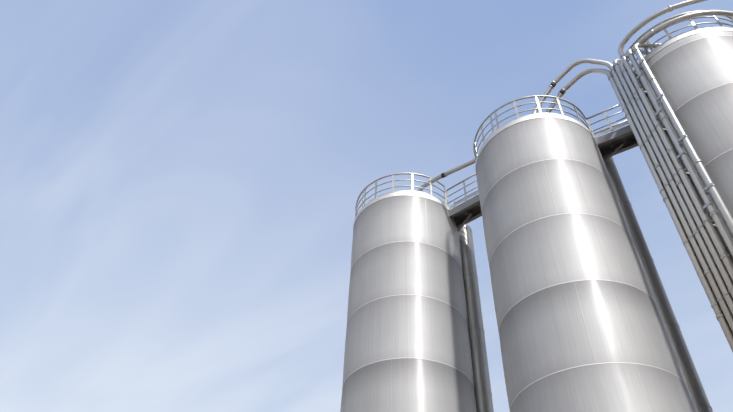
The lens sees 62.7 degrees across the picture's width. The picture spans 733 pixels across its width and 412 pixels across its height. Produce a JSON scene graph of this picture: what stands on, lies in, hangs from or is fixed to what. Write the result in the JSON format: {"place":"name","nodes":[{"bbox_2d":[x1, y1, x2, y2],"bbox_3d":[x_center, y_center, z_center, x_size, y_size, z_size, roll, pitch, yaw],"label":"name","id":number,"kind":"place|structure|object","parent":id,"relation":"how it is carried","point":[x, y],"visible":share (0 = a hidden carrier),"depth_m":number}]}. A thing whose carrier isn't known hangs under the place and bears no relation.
{"place":"outdoors","nodes":[
{"label":"outdoors","id":0,"kind":"place"},
{"bbox_2d":[0,0,732,411],"label":"sky","id":1,"kind":"structure","parent":0,"point":[182,181]},
{"bbox_3d":[6.477,8.577,5.765,22.224,0.150,8.500,-31,-54,29],"label":"concrete pad","id":2,"kind":"object","parent":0,"visible":0},
{"bbox_2d":[340,195,476,411],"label":"silo","id":3,"kind":"object","parent":2,"relation":"on","point":[407,345],"visible":0.98,"depth_m":16.05},
{"bbox_2d":[353,192,450,228],"bbox_3d":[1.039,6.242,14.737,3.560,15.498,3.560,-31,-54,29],"label":"silo roof rim","id":4,"kind":"object","parent":3,"relation":"attached to","point":[403,194],"visible":0.44,"depth_m":19.06},
{"bbox_2d":[355,173,454,217],"bbox_3d":[1.341,0.463,20.580,3.494,0.950,3.507,-31,-54,29],"label":"guard railing","id":5,"kind":"object","parent":4,"relation":"attached to","point":[363,199],"visible":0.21,"depth_m":19.66},
{"bbox_2d":[449,194,481,230],"bbox_3d":[3.344,0.222,18.855,1.728,0.613,0.620,-31,-54,29],"label":"walkway frame","id":6,"kind":"object","parent":3,"relation":"attached to","point":[465,212],"visible":0.52,"depth_m":19.04},
{"bbox_2d":[445,173,478,209],"bbox_3d":[3.372,-0.331,19.414,1.742,0.947,0.717,-31,-54,29],"label":"walkway railing","id":7,"kind":"object","parent":6,"relation":"attached to","point":[475,193],"visible":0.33,"depth_m":19.33},
{"bbox_2d":[459,225,493,411],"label":"vertical pipe","id":8,"kind":"object","parent":3,"relation":"attached to","point":[482,390],"visible":0.81,"depth_m":17.05},
{"bbox_2d":[417,0,732,351],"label":"pipes","id":9,"kind":"object","parent":2,"relation":"on","point":[709,256],"visible":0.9,"depth_m":13.28},
{"bbox_2d":[441,82,564,177],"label":"pipe couplings","id":10,"kind":"object","parent":9,"relation":"attached to","point":[561,91],"visible":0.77,"depth_m":17.68},
{"bbox_2d":[622,59,732,308],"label":"pipe brackets","id":11,"kind":"object","parent":9,"relation":"attached to","point":[704,207],"visible":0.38,"depth_m":12.99},
{"bbox_2d":[476,118,697,411],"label":"silo","id":12,"kind":"object","parent":2,"relation":"on","point":[581,325],"visible":0.98,"depth_m":12.79},
{"bbox_2d":[475,114,595,177],"bbox_3d":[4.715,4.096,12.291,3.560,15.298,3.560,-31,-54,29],"label":"silo roof rim","id":13,"kind":"object","parent":12,"relation":"attached to","point":[500,129],"visible":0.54,"depth_m":16.60},
{"bbox_2d":[473,95,590,161],"bbox_3d":[5.004,-1.606,18.071,3.502,0.950,3.504,-31,-54,29],"label":"guard railing","id":14,"kind":"object","parent":13,"relation":"attached to","point":[475,149],"visible":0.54,"depth_m":17.20},
{"bbox_2d":[596,125,638,161],"bbox_3d":[7.047,-1.680,16.790,1.331,0.613,0.620,-23,-51,23],"label":"walkway frame","id":15,"kind":"object","parent":12,"relation":"attached to","point":[615,142],"visible":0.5,"depth_m":16.87},
{"bbox_2d":[586,104,628,136],"bbox_3d":[7.043,-2.204,17.380,1.332,0.947,0.897,-31,-54,29],"label":"walkway railing","id":16,"kind":"object","parent":15,"relation":"attached to","point":[611,128],"visible":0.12,"depth_m":17.23},
{"bbox_2d":[603,157,712,411],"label":"vertical pipe","id":17,"kind":"object","parent":12,"relation":"attached to","point":[697,390],"visible":0.35,"depth_m":13.73},
{"bbox_2d":[636,31,732,262],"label":"silo","id":18,"kind":"object","parent":2,"relation":"on","point":[693,74],"visible":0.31,"depth_m":13.69},
{"bbox_2d":[634,27,732,74],"bbox_3d":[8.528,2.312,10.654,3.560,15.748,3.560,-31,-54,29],"label":"silo roof rim","id":19,"kind":"object","parent":18,"relation":"attached to","point":[666,44],"visible":0.4,"depth_m":15.12},
{"bbox_2d":[619,10,732,66],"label":"guard railing","id":20,"kind":"object","parent":19,"relation":"attached to","point":[668,33],"visible":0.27,"depth_m":15.60}
]}

